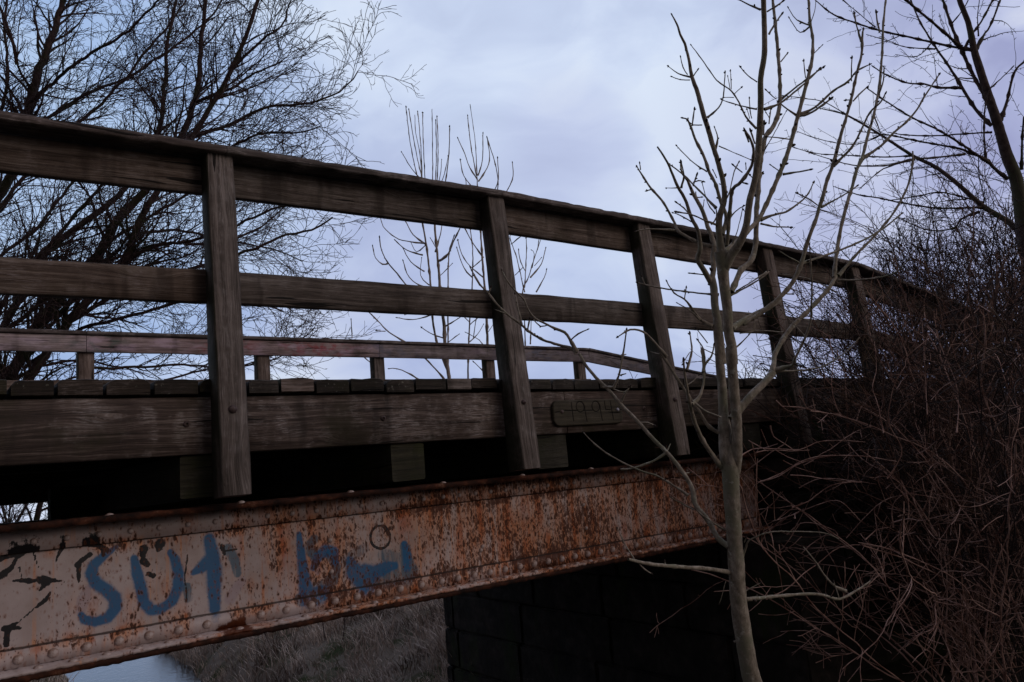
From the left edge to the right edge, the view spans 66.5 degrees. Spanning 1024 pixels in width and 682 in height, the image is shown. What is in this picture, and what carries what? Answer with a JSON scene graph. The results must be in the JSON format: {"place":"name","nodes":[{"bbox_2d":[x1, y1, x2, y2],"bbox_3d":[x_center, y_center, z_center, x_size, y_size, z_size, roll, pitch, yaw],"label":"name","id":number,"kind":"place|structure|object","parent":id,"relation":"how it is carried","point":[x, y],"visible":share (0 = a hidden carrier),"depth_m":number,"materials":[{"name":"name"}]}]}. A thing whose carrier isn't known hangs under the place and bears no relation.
{"place":"outdoors","nodes":[
{"label":"outdoors","id":0,"kind":"place"},
{"bbox_2d":[65,653,202,681],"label":"stream water","id":1,"kind":"structure","parent":0,"point":[165,667],"depth_m":13.86,"materials":[{"name":"grey liquid"}]},
{"bbox_2d":[0,0,1023,522],"label":"sky","id":2,"kind":"structure","parent":0,"point":[575,94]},
{"bbox_2d":[39,404,1023,681],"bbox_3d":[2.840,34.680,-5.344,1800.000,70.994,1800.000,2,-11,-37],"label":"ground","id":3,"kind":"structure","parent":0,"point":[897,668],"depth_m":10.87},
{"bbox_2d":[0,0,276,522],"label":"bare thorn tree","id":4,"kind":"object","parent":3,"relation":"on","point":[33,96],"visible":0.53,"depth_m":13.02,"materials":[{"name":"brown plant"}]},
{"bbox_2d":[0,0,426,379],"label":"bare thorn tree","id":5,"kind":"object","parent":3,"relation":"on","point":[53,310],"visible":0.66,"depth_m":11.45,"materials":[{"name":"brown plant"}]},
{"bbox_2d":[30,598,471,681],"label":"dry grass","id":6,"kind":"structure","parent":3,"relation":"on","point":[439,648],"depth_m":11.31,"materials":[{"name":"grey plant"}]},
{"bbox_2d":[351,106,460,378],"bbox_3d":[-1.115,0.402,9.638,1.230,7.174,1.434,2,-11,-37],"label":"young ash tree","id":7,"kind":"object","parent":3,"relation":"on","point":[445,334],"visible":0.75,"depth_m":9.99,"materials":[{"name":"brown plant"}]},
{"bbox_2d":[456,178,483,378],"bbox_3d":[-0.494,0.944,10.485,0.376,6.226,0.930,-2,-9,-20],"label":"young ash tree","id":8,"kind":"object","parent":3,"relation":"on","point":[469,340],"visible":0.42,"depth_m":10.49,"materials":[{"name":"brown plant"}]},
{"bbox_2d":[457,105,513,369],"bbox_3d":[-0.344,0.396,10.821,0.614,7.455,1.281,2,-11,-37],"label":"young ash tree","id":9,"kind":"object","parent":3,"relation":"on","point":[484,286],"visible":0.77,"depth_m":10.99,"materials":[{"name":"brown plant"}]},
{"bbox_2d":[509,235,546,345],"bbox_3d":[0.264,1.183,10.716,0.953,5.608,0.428,-11,-11,37],"label":"young ash tree","id":10,"kind":"object","parent":3,"relation":"on","point":[525,280],"visible":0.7,"depth_m":10.82,"materials":[{"name":"brown plant"}]},
{"bbox_2d":[469,0,940,681],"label":"ash sapling","id":11,"kind":"object","parent":3,"relation":"on","point":[729,462],"visible":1,"depth_m":2.99,"materials":[{"name":"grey plant"}]},
{"bbox_2d":[443,409,1019,681],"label":"stone abutment","id":12,"kind":"object","parent":3,"relation":"on","point":[596,624],"visible":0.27,"depth_m":5.75,"materials":[{"name":"black stone"}]},
{"bbox_2d":[0,110,997,681],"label":"footbridge","id":13,"kind":"object","parent":12,"relation":"on","point":[226,502],"visible":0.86,"depth_m":3.89,"materials":[{"name":"wood"}]},
{"bbox_2d":[610,171,1023,672],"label":"bare shrub","id":14,"kind":"object","parent":3,"relation":"on","point":[951,320],"visible":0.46,"depth_m":5.27,"materials":[{"name":"brown plant"}]},
{"bbox_2d":[648,315,1023,681],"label":"bare shrub","id":15,"kind":"object","parent":3,"relation":"on","point":[1000,640],"visible":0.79,"depth_m":4.17,"materials":[{"name":"brown plant"}]},
{"bbox_2d":[676,176,1023,681],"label":"bare shrub","id":16,"kind":"object","parent":3,"relation":"on","point":[1014,510],"visible":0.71,"depth_m":4.30,"materials":[{"name":"brown plant"}]},
{"bbox_2d":[761,149,1000,375],"bbox_3d":[5.146,-0.532,11.156,2.970,3.084,3.896,-8,-9,19],"label":"bare shrub","id":17,"kind":"object","parent":3,"relation":"on","point":[841,303],"visible":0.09,"depth_m":10.48,"materials":[{"name":"brown plant"}]},
{"bbox_2d":[740,115,1023,602],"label":"bare shrub","id":18,"kind":"object","parent":3,"relation":"on","point":[1000,262],"visible":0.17,"depth_m":8.28,"materials":[{"name":"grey plant"}]},
{"bbox_2d":[742,324,1023,670],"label":"bramble","id":19,"kind":"object","parent":3,"relation":"on","point":[795,465],"visible":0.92,"depth_m":3.86,"materials":[{"name":"brown plant"}]},
{"bbox_2d":[747,269,1023,681],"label":"bare shrub","id":20,"kind":"object","parent":3,"relation":"on","point":[933,611],"visible":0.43,"depth_m":4.63,"materials":[{"name":"brown plant"}]},
{"bbox_2d":[757,0,1023,433],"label":"bare tree","id":21,"kind":"object","parent":3,"relation":"on","point":[1010,163],"visible":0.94,"depth_m":7.51,"materials":[{"name":"brown plant"}]}
]}

